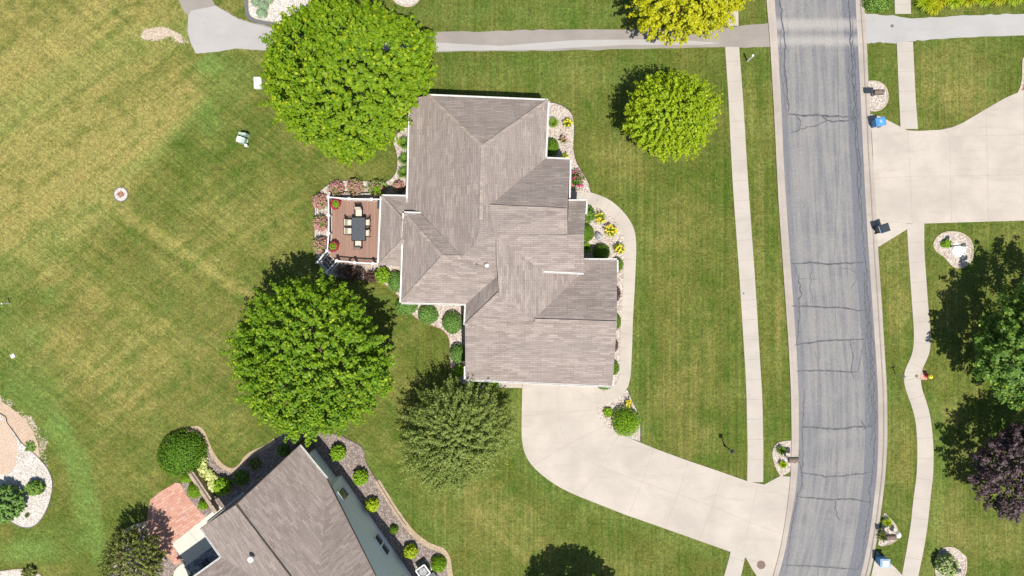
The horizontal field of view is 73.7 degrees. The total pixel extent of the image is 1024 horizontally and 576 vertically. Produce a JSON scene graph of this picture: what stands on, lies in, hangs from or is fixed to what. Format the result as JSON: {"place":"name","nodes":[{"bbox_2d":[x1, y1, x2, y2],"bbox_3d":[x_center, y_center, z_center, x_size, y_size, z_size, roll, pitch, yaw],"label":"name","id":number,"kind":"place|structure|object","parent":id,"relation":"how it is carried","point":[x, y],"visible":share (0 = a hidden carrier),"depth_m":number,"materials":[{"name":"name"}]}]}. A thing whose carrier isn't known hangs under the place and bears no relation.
{"place":"outdoors","nodes":[
{"label":"outdoors","id":0,"kind":"place"},
{"bbox_2d":[0,420,17,474],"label":"bare soil","id":1,"kind":"structure","parent":0,"point":[8,449],"depth_m":54.62,"materials":[{"name":"soil"}]},
{"bbox_2d":[0,401,39,457],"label":"bare soil","id":2,"kind":"structure","parent":0,"point":[22,429],"depth_m":54.63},
{"bbox_2d":[173,563,190,575],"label":"curved pavement","id":3,"kind":"structure","parent":0,"point":[180,570],"depth_m":54.61,"materials":[{"name":"concrete"}]},
{"bbox_2d":[188,6,272,52],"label":"gravel path","id":4,"kind":"structure","parent":0,"point":[214,29],"depth_m":54.62,"materials":[{"name":"stone"}]},
{"bbox_2d":[179,0,769,51],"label":"gravel path","id":5,"kind":"structure","parent":0,"point":[749,36],"depth_m":54.63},
{"bbox_2d":[296,39,714,50],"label":"gravel path","id":6,"kind":"structure","parent":0,"point":[530,46],"depth_m":54.62,"materials":[{"name":"stone"}]},
{"bbox_2d":[497,383,521,387],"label":"side pavement","id":7,"kind":"structure","parent":0,"point":[510,385],"depth_m":54.61,"materials":[{"name":"concrete"}]},
{"bbox_2d":[0,0,1023,575],"bbox_3d":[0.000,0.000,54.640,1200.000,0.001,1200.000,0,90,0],"label":"ground","id":8,"kind":"structure","parent":0,"point":[118,320],"depth_m":54.64,"materials":[{"name":"green plant"}]},
{"bbox_2d":[0,571,37,575],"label":"gravel bed","id":9,"kind":"object","parent":8,"relation":"on","point":[13,573],"visible":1,"depth_m":54.62,"materials":[{"name":"gravel"}]},
{"bbox_2d":[21,565,36,575],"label":"leafy shrub","id":10,"kind":"object","parent":9,"relation":"on","point":[30,570],"visible":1,"depth_m":54.26,"materials":[{"name":"green plant"}]},
{"bbox_2d":[0,414,51,526],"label":"gravel bed","id":11,"kind":"object","parent":8,"relation":"on","point":[30,466],"visible":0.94,"depth_m":54.62,"materials":[{"name":"gravel"}]},
{"bbox_2d":[0,483,25,523],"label":"leafy shrub","id":12,"kind":"object","parent":11,"relation":"on","point":[10,510],"visible":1,"depth_m":53.53,"materials":[{"name":"green plant"}]},
{"bbox_2d":[10,443,52,527],"bbox_3d":[-38.681,16.228,54.615,3.912,0.050,6.718,23,90,0],"label":"bed edging","id":13,"kind":"object","parent":11,"relation":"on","point":[51,491],"visible":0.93,"depth_m":54.59,"materials":[{"name":"grey concrete"}]},
{"bbox_2d":[24,480,46,495],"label":"leafy shrub","id":14,"kind":"object","parent":11,"relation":"on","point":[37,487],"visible":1,"depth_m":53.97,"materials":[{"name":"green plant"}]},
{"bbox_2d":[114,188,126,200],"bbox_3d":[-31.280,-7.480,54.645,1.136,0.050,1.136,0,90,0],"label":"gravel bed","id":15,"kind":"object","parent":8,"relation":"on","point":[124,192],"visible":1,"depth_m":54.62,"materials":[{"name":"gravel"}]},
{"bbox_2d":[147,483,204,565],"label":"brick patio","id":16,"kind":"structure","parent":8,"relation":"on","point":[174,514],"depth_m":54.61,"materials":[{"name":"brick"}]},
{"bbox_2d":[172,506,222,574],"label":"concrete patio","id":17,"kind":"structure","parent":8,"relation":"on","point":[191,544],"depth_m":54.61,"materials":[{"name":"concrete"}]},
{"bbox_2d":[184,547,218,573],"bbox_3d":[-24.660,22.007,54.597,2.963,0.014,1.307,-36,90,0],"label":"patio rug","id":18,"kind":"object","parent":17,"relation":"on","point":[195,567],"visible":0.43,"depth_m":54.59,"materials":[{"name":"fabric"}]},
{"bbox_2d":[254,77,262,88],"bbox_3d":[-20.210,-16.315,54.430,0.600,0.420,0.920,-2,90,0],"label":"utility box","id":19,"kind":"object","parent":8,"relation":"on","point":[258,81],"visible":0.83,"depth_m":54.25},
{"bbox_2d":[105,430,447,575],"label":"gravel bed","id":20,"kind":"object","parent":8,"relation":"on","point":[383,516],"visible":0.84,"depth_m":54.63,"materials":[{"name":"gravel"}]},
{"bbox_2d":[94,524,166,575],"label":"tree","id":21,"kind":"object","parent":20,"relation":"on","point":[134,541],"visible":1,"depth_m":51.45,"materials":[{"name":"green plant"}]},
{"bbox_2d":[156,428,208,477],"bbox_3d":[-26.230,13.141,53.911,4.286,1.661,3.698,-32,90,0],"label":"hedge mound","id":22,"kind":"object","parent":20,"relation":"on","point":[181,453],"visible":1,"depth_m":53.61,"materials":[{"name":"green plant"}]},
{"bbox_2d":[187,482,200,497],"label":"round shrub","id":23,"kind":"object","parent":20,"relation":"on","point":[193,492],"visible":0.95,"depth_m":53.96,"materials":[{"name":"green plant"}]},
{"bbox_2d":[192,470,215,499],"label":"retaining wall","id":24,"kind":"structure","parent":20,"relation":"on","point":[203,484],"depth_m":53.93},
{"bbox_2d":[189,471,219,512],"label":"retaining wall","id":25,"kind":"structure","parent":20,"relation":"on","point":[213,506],"depth_m":54.09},
{"bbox_2d":[203,468,214,480],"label":"hosta","id":26,"kind":"object","parent":20,"relation":"on","point":[208,474],"visible":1,"depth_m":54.23,"materials":[{"name":"yellow plant"}]},
{"bbox_2d":[213,476,231,495],"bbox_3d":[-22.989,15.725,54.118,1.508,1.316,1.451,0,90,0],"label":"leafy shrub","id":27,"kind":"object","parent":20,"relation":"on","point":[222,486],"visible":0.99,"depth_m":53.80,"materials":[{"name":"green plant"}]},
{"bbox_2d":[232,470,249,485],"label":"leafy shrub","id":28,"kind":"object","parent":20,"relation":"on","point":[241,477],"visible":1,"depth_m":54.07,"materials":[{"name":"green plant"}]},
{"bbox_2d":[247,456,260,469],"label":"leafy shrub","id":29,"kind":"object","parent":20,"relation":"on","point":[254,463],"visible":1,"depth_m":54.32,"materials":[{"name":"green plant"}]},
{"bbox_2d":[277,444,289,456],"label":"leafy shrub","id":30,"kind":"object","parent":20,"relation":"on","point":[283,450],"visible":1,"depth_m":54.16,"materials":[{"name":"green plant"}]},
{"bbox_2d":[187,426,452,575],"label":"sandy bed border","id":31,"kind":"object","parent":20,"relation":"on","point":[417,537],"visible":1,"depth_m":54.62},
{"bbox_2d":[330,444,346,460],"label":"round shrub","id":32,"kind":"object","parent":20,"relation":"on","point":[338,452],"visible":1,"depth_m":53.92,"materials":[{"name":"green plant"}]},
{"bbox_2d":[352,469,368,485],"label":"round shrub","id":33,"kind":"object","parent":20,"relation":"on","point":[359,478],"visible":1,"depth_m":53.88,"materials":[{"name":"green plant"}]},
{"bbox_2d":[365,497,378,512],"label":"round shrub","id":34,"kind":"object","parent":20,"relation":"on","point":[371,504],"visible":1,"depth_m":53.92,"materials":[{"name":"green plant"}]},
{"bbox_2d":[403,542,418,558],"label":"round shrub","id":35,"kind":"object","parent":20,"relation":"on","point":[409,553],"visible":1,"depth_m":53.89,"materials":[{"name":"green plant"}]},
{"bbox_2d":[415,560,431,575],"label":"air conditioner","id":36,"kind":"object","parent":20,"relation":"on","point":[424,568],"visible":0.99,"depth_m":53.88,"materials":[{"name":"metal"}]},
{"bbox_2d":[430,554,446,572],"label":"round shrub","id":37,"kind":"object","parent":20,"relation":"on","point":[439,563],"visible":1,"depth_m":54.06,"materials":[{"name":"green plant"}]},
{"bbox_2d":[248,0,310,23],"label":"gravel bed","id":38,"kind":"object","parent":8,"relation":"on","point":[276,8],"visible":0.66,"depth_m":54.62,"materials":[{"name":"gravel"}]},
{"bbox_2d":[244,0,272,25],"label":"bed edging","id":39,"kind":"object","parent":38,"relation":"on","point":[249,17],"visible":0.71,"depth_m":54.54,"materials":[{"name":"grey concrete"}]},
{"bbox_2d":[194,438,411,575],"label":"neighbour house","id":40,"kind":"structure","parent":8,"relation":"on","point":[286,516],"depth_m":50.23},
{"bbox_2d":[337,485,349,501],"bbox_3d":[-12.968,15.802,52.458,0.623,1.713,0.958,-8,90,0],"label":"window","id":41,"kind":"structure","parent":40,"relation":"in","point":[342,491],"depth_m":52.50,"materials":[{"name":"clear glass"}]},
{"bbox_2d":[373,531,390,557],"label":"window","id":42,"kind":"structure","parent":40,"relation":"in","point":[377,537],"depth_m":53.17,"materials":[{"name":"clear glass"}]},
{"bbox_2d":[218,267,396,446],"bbox_3d":[-14.741,5.064,50.575,11.807,8.269,12.334,-33,90,0],"label":"maple tree","id":43,"kind":"object","parent":8,"relation":"on","point":[265,384],"visible":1,"depth_m":48.04,"materials":[{"name":"green plant"}]},
{"bbox_2d":[258,0,437,166],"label":"maple tree","id":44,"kind":"object","parent":8,"relation":"on","point":[383,112],"visible":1,"depth_m":46.66,"materials":[{"name":"green plant"}]},
{"bbox_2d":[316,196,379,273],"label":"wooden deck","id":45,"kind":"structure","parent":8,"relation":"on","point":[345,253],"depth_m":53.74,"materials":[{"name":"brown wood"}]},
{"bbox_2d":[330,198,340,209],"bbox_3d":[-13.744,-6.544,53.372,0.946,0.736,0.958,0,90,0],"label":"flower pot","id":46,"kind":"object","parent":45,"relation":"on","point":[335,204],"visible":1,"depth_m":53.16,"materials":[{"name":"green plant"}]},
{"bbox_2d":[351,217,365,240],"bbox_3d":[-11.911,-4.578,53.350,1.110,0.780,1.850,0,90,0],"label":"dining table","id":47,"kind":"object","parent":45,"relation":"on","point":[358,228],"visible":1,"depth_m":53.00,"materials":[{"name":"black metal"}]},
{"bbox_2d":[353,206,363,216],"bbox_3d":[-11.946,-5.913,53.191,0.630,1.102,0.747,0,90,0],"label":"patio chair","id":48,"kind":"object","parent":45,"relation":"on","point":[358,211],"visible":0.91,"depth_m":53.22,"materials":[{"name":"fabric"}]},
{"bbox_2d":[315,128,519,387],"bbox_3d":[-8.518,-0.589,54.646,11.979,0.048,22.878,-22,90,0],"label":"gravel bed","id":49,"kind":"object","parent":8,"relation":"on","point":[459,336],"visible":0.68,"depth_m":54.62,"materials":[{"name":"gravel"}]},
{"bbox_2d":[311,192,327,210],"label":"rose bush","id":50,"kind":"object","parent":49,"relation":"on","point":[321,202],"visible":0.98,"depth_m":54.01,"materials":[{"name":"pink plant"}]},
{"bbox_2d":[311,236,327,253],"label":"rose bush","id":51,"kind":"object","parent":49,"relation":"on","point":[320,245],"visible":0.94,"depth_m":53.97,"materials":[{"name":"pink plant"}]},
{"bbox_2d":[312,212,327,231],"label":"rose bush","id":52,"kind":"object","parent":49,"relation":"on","point":[320,224],"visible":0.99,"depth_m":53.99,"materials":[{"name":"pink plant"}]},
{"bbox_2d":[328,180,344,196],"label":"rose bush","id":53,"kind":"object","parent":49,"relation":"on","point":[337,188],"visible":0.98,"depth_m":54.03,"materials":[{"name":"pink plant"}]},
{"bbox_2d":[335,265,367,281],"bbox_3d":[-12.815,-1.189,53.936,2.702,1.615,1.443,0,90,0],"label":"barberry shrub","id":54,"kind":"object","parent":49,"relation":"on","point":[351,273],"visible":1,"depth_m":54.10,"materials":[{"name":"purple plant"}]},
{"bbox_2d":[346,176,364,196],"bbox_3d":[-12.477,-8.048,54.077,1.555,1.260,1.556,0,90,0],"label":"rose bush","id":55,"kind":"object","parent":49,"relation":"on","point":[355,186],"visible":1,"depth_m":53.98,"materials":[{"name":"pink plant"}]},
{"bbox_2d":[363,269,378,282],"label":"barberry shrub","id":56,"kind":"object","parent":49,"relation":"on","point":[371,276],"visible":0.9,"depth_m":54.11,"materials":[{"name":"purple plant"}]},
{"bbox_2d":[365,178,387,197],"bbox_3d":[-10.791,-7.923,54.067,1.773,1.263,1.520,18,90,0],"label":"leafy shrub","id":57,"kind":"object","parent":49,"relation":"on","point":[378,189],"visible":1,"depth_m":54.05,"materials":[{"name":"green plant"}]},
{"bbox_2d":[374,267,389,284],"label":"leafy shrub","id":58,"kind":"object","parent":49,"relation":"on","point":[385,275],"visible":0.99,"depth_m":53.86,"materials":[{"name":"green plant"}]},
{"bbox_2d":[387,270,399,292],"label":"clipped shrub","id":59,"kind":"object","parent":49,"relation":"on","point":[394,281],"visible":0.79,"depth_m":53.92,"materials":[{"name":"green plant"}]},
{"bbox_2d":[392,180,405,192],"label":"rose bush","id":60,"kind":"object","parent":49,"relation":"on","point":[399,186],"visible":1,"depth_m":54.11,"materials":[{"name":"pink plant"}]},
{"bbox_2d":[397,166,406,179],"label":"grass clump","id":61,"kind":"object","parent":49,"relation":"on","point":[402,172],"visible":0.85,"depth_m":54.11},
{"bbox_2d":[395,298,417,314],"bbox_3d":[-8.440,1.412,54.244,1.930,0.911,1.548,0,90,0],"label":"clipped shrub","id":62,"kind":"object","parent":49,"relation":"on","point":[406,308],"visible":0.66,"depth_m":54.07,"materials":[{"name":"green plant"}]},
{"bbox_2d":[418,305,438,324],"bbox_3d":[-6.678,2.090,54.162,1.687,1.081,1.691,0,90,0],"label":"clipped shrub","id":63,"kind":"object","parent":49,"relation":"on","point":[428,314],"visible":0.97,"depth_m":53.95,"materials":[{"name":"green plant"}]},
{"bbox_2d":[442,311,462,333],"bbox_3d":[-4.754,2.759,54.073,1.715,1.286,1.945,0,90,0],"label":"clipped shrub","id":64,"kind":"object","parent":49,"relation":"on","point":[454,319],"visible":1,"depth_m":53.86,"materials":[{"name":"green plant"}]},
{"bbox_2d":[450,344,464,363],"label":"clipped shrub","id":65,"kind":"object","parent":49,"relation":"on","point":[457,352],"visible":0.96,"depth_m":53.90,"materials":[{"name":"green plant"}]},
{"bbox_2d":[452,364,463,377],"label":"leafy shrub","id":66,"kind":"object","parent":49,"relation":"on","point":[458,370],"visible":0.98,"depth_m":54.17,"materials":[{"name":"green plant"}]},
{"bbox_2d":[394,372,522,500],"bbox_3d":[-4.008,11.232,51.569,9.681,6.254,9.681,0,90,0],"label":"locust tree","id":67,"kind":"object","parent":8,"relation":"on","point":[462,457],"visible":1,"depth_m":50.34,"materials":[{"name":"green plant"}]},
{"bbox_2d":[377,94,618,387],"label":"suburban house","id":68,"kind":"structure","parent":8,"relation":"on","point":[482,221],"depth_m":50.52,"materials":[{"name":"beige"}]},
{"bbox_2d":[547,103,623,390],"bbox_3d":[5.920,-3.244,54.646,7.363,0.048,23.793,-6,90,0],"label":"gravel bed","id":69,"kind":"object","parent":8,"relation":"on","point":[560,112],"visible":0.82,"depth_m":54.62,"materials":[{"name":"gravel"}]},
{"bbox_2d":[547,138,558,156],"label":"boxwood shrub","id":70,"kind":"object","parent":69,"relation":"on","point":[553,147],"visible":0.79,"depth_m":54.01,"materials":[{"name":"green plant"}]},
{"bbox_2d":[569,168,584,189],"bbox_3d":[5.150,-8.655,54.113,1.338,1.189,1.914,0,90,0],"label":"peony","id":71,"kind":"object","parent":69,"relation":"on","point":[576,179],"visible":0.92,"depth_m":54.16,"materials":[{"name":"pink plant"}]},
{"bbox_2d":[584,224,593,241],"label":"boxwood shrub","id":72,"kind":"object","parent":69,"relation":"on","point":[588,232],"visible":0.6,"depth_m":53.95,"materials":[{"name":"green plant"}]},
{"bbox_2d":[585,205,594,223],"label":"leafy shrub","id":73,"kind":"object","parent":69,"relation":"on","point":[590,216],"visible":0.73,"depth_m":53.99,"materials":[{"name":"green plant"}]},
{"bbox_2d":[593,210,606,223],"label":"daylily","id":74,"kind":"object","parent":69,"relation":"on","point":[599,217],"visible":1,"depth_m":54.20,"materials":[{"name":"yellow plant"}]},
{"bbox_2d":[593,244,609,257],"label":"boxwood shrub","id":75,"kind":"object","parent":69,"relation":"on","point":[601,251],"visible":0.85,"depth_m":53.98,"materials":[{"name":"green plant"}]},
{"bbox_2d":[605,224,618,236],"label":"daylily","id":76,"kind":"object","parent":69,"relation":"on","point":[611,230],"visible":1,"depth_m":54.15,"materials":[{"name":"yellow plant"}]},
{"bbox_2d":[613,243,625,253],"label":"daylily","id":77,"kind":"object","parent":69,"relation":"on","point":[619,249],"visible":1,"depth_m":54.19,"materials":[{"name":"yellow plant"}]},
{"bbox_2d":[571,192,635,405],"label":"front walkway","id":78,"kind":"structure","parent":8,"relation":"on","point":[615,212],"depth_m":54.60,"materials":[{"name":"concrete"}]},
{"bbox_2d":[597,390,639,440],"bbox_3d":[8.720,10.667,54.647,3.034,0.046,4.221,-24,90,0],"label":"gravel bed","id":79,"kind":"object","parent":8,"relation":"on","point":[620,400],"visible":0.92,"depth_m":54.62,"materials":[{"name":"gravel"}]},
{"bbox_2d":[612,405,640,436],"bbox_3d":[9.104,10.558,53.854,2.397,1.808,2.628,0,90,0],"label":"round shrub","id":80,"kind":"object","parent":79,"relation":"on","point":[625,421],"visible":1,"depth_m":53.69,"materials":[{"name":"green plant"}]},
{"bbox_2d":[621,69,722,162],"bbox_3d":[12.002,-12.916,51.650,7.690,6.113,6.924,0,90,0],"label":"maple tree","id":81,"kind":"object","parent":8,"relation":"on","point":[638,121],"visible":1,"depth_m":50.20,"materials":[{"name":"green plant"}]},
{"bbox_2d":[625,0,750,47],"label":"maple tree","id":82,"kind":"object","parent":8,"relation":"on","point":[697,24],"visible":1,"depth_m":49.61,"materials":[{"name":"yellow plant"}]},
{"bbox_2d":[773,441,790,475],"bbox_3d":[21.600,13.650,54.638,1.520,0.064,2.860,0,90,0],"label":"gravel bed","id":83,"kind":"object","parent":8,"relation":"on","point":[779,458],"visible":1,"depth_m":54.61,"materials":[{"name":"gravel"}]},
{"bbox_2d":[766,0,798,575],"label":"kerb","id":84,"kind":"structure","parent":8,"relation":"on","point":[782,206],"depth_m":54.62,"materials":[{"name":"concrete"}]},
{"bbox_2d":[856,0,886,575],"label":"kerb","id":85,"kind":"structure","parent":8,"relation":"on","point":[874,271],"depth_m":54.62,"materials":[{"name":"concrete"}]},
{"bbox_2d":[861,0,893,12],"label":"leafy shrub","id":86,"kind":"object","parent":8,"relation":"on","point":[874,6],"visible":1,"depth_m":54.08,"materials":[{"name":"green plant"}]},
{"bbox_2d":[869,82,886,110],"bbox_3d":[29.265,-15.354,54.646,1.570,0.048,2.347,0,90,0],"label":"gravel bed","id":87,"kind":"object","parent":8,"relation":"on","point":[877,102],"visible":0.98,"depth_m":54.62,"materials":[{"name":"gravel"}]},
{"bbox_2d":[878,513,896,545],"bbox_3d":[30.203,19.410,54.646,1.390,0.048,2.639,11,90,0],"label":"gravel bed","id":88,"kind":"object","parent":8,"relation":"on","point":[891,529],"visible":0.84,"depth_m":54.62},
{"bbox_2d":[936,548,965,575],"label":"gravel bed","id":89,"kind":"object","parent":8,"relation":"on","point":[959,557],"visible":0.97,"depth_m":54.62,"materials":[{"name":"gravel"}]},
{"bbox_2d":[933,552,959,575],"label":"leafy shrub","id":90,"kind":"object","parent":89,"relation":"on","point":[949,569],"visible":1,"depth_m":53.77,"materials":[{"name":"green plant"}]},
{"bbox_2d":[935,233,971,266],"bbox_3d":[35.478,-3.240,54.646,3.259,0.048,2.475,43,90,0],"label":"gravel bed","id":91,"kind":"object","parent":8,"relation":"on","point":[960,239],"visible":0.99,"depth_m":54.62,"materials":[{"name":"gravel"}]},
{"bbox_2d":[933,231,973,267],"bbox_3d":[35.478,-3.240,54.615,3.379,0.050,2.594,43,90,0],"label":"bed edging","id":92,"kind":"object","parent":91,"relation":"on","point":[949,262],"visible":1,"depth_m":54.59,"materials":[{"name":"stone"}]},
{"bbox_2d":[968,421,1023,525],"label":"maple tree","id":93,"kind":"object","parent":8,"relation":"on","point":[1012,446],"visible":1,"depth_m":50.71,"materials":[{"name":"purple plant"}]},
{"bbox_2d":[971,277,1023,410],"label":"maple tree","id":94,"kind":"object","parent":8,"relation":"on","point":[1009,332],"visible":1,"depth_m":49.82,"materials":[{"name":"green plant"}]},
{"bbox_2d":[522,384,789,575],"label":"driveway","id":95,"kind":"structure","parent":0,"point":[573,443],"depth_m":54.61,"materials":[{"name":"concrete"}]},
{"bbox_2d":[724,551,745,575],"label":"sidewalk","id":96,"kind":"structure","parent":0,"point":[735,563],"depth_m":54.60,"materials":[{"name":"concrete"}]},
{"bbox_2d":[725,47,762,481],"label":"sidewalk","id":97,"kind":"structure","parent":0,"point":[748,297],"depth_m":54.60,"materials":[{"name":"concrete"}]},
{"bbox_2d":[775,0,877,575],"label":"road","id":98,"kind":"structure","parent":0,"point":[830,524],"depth_m":54.63,"materials":[{"name":"asphalt"}]},
{"bbox_2d":[871,551,901,575],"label":"driveway","id":99,"kind":"structure","parent":0,"point":[878,570],"depth_m":54.61,"materials":[{"name":"concrete"}]},
{"bbox_2d":[875,555,890,567],"bbox_3d":[29.331,21.617,54.079,0.810,1.071,0.660,2,90,0],"label":"wheeled bin","id":100,"kind":"object","parent":99,"relation":"on","point":[882,561],"visible":1,"depth_m":53.62,"materials":[{"name":"blue plastic"}]},
{"bbox_2d":[894,0,910,13],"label":"sidewalk","id":101,"kind":"structure","parent":0,"point":[902,6],"depth_m":54.60,"materials":[{"name":"concrete"}]},
{"bbox_2d":[897,42,917,128],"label":"sidewalk","id":102,"kind":"structure","parent":0,"point":[906,87],"depth_m":54.60,"materials":[{"name":"concrete"}]},
{"bbox_2d":[902,223,933,575],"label":"sidewalk","id":103,"kind":"structure","parent":0,"point":[924,434],"depth_m":54.60,"materials":[{"name":"concrete"}]},
{"bbox_2d":[916,0,936,11],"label":"ornamental grass","id":104,"kind":"object","parent":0,"point":[923,4],"depth_m":54.16,"materials":[{"name":"yellow plant"}]},
{"bbox_2d":[925,0,942,15],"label":"ornamental grass","id":105,"kind":"object","parent":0,"point":[937,8],"depth_m":54.15,"materials":[{"name":"yellow plant"}]},
{"bbox_2d":[865,13,1023,43],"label":"gravel path","id":106,"kind":"structure","parent":0,"point":[879,28],"depth_m":54.63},
{"bbox_2d":[870,90,1023,246],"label":"driveway","id":107,"kind":"structure","parent":0,"point":[971,169],"depth_m":54.61,"materials":[{"name":"concrete"}]},
{"bbox_2d":[870,117,885,127],"bbox_3d":[28.977,-13.068,54.079,0.810,1.071,0.660,-10,90,0],"label":"wheeled bin","id":108,"kind":"object","parent":107,"relation":"on","point":[878,122],"visible":1,"depth_m":53.62,"materials":[{"name":"blue plastic"}]},
{"bbox_2d":[872,223,890,233],"bbox_3d":[29.243,-4.700,54.084,0.810,1.062,0.660,-18,90,0],"label":"wheeled bin","id":109,"kind":"object","parent":107,"relation":"on","point":[883,228],"visible":1,"depth_m":53.62,"materials":[{"name":"grey plastic"}]},
{"bbox_2d":[946,0,964,8],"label":"ornamental grass","id":110,"kind":"object","parent":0,"point":[955,2],"depth_m":54.18,"materials":[{"name":"yellow plant"}]},
{"bbox_2d":[952,242,965,257],"bbox_3d":[35.724,-3.032,54.605,1.119,0.070,1.216,0,90,0],"label":"flat stone","id":111,"kind":"object","parent":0,"point":[958,251],"visible":0.91,"depth_m":54.57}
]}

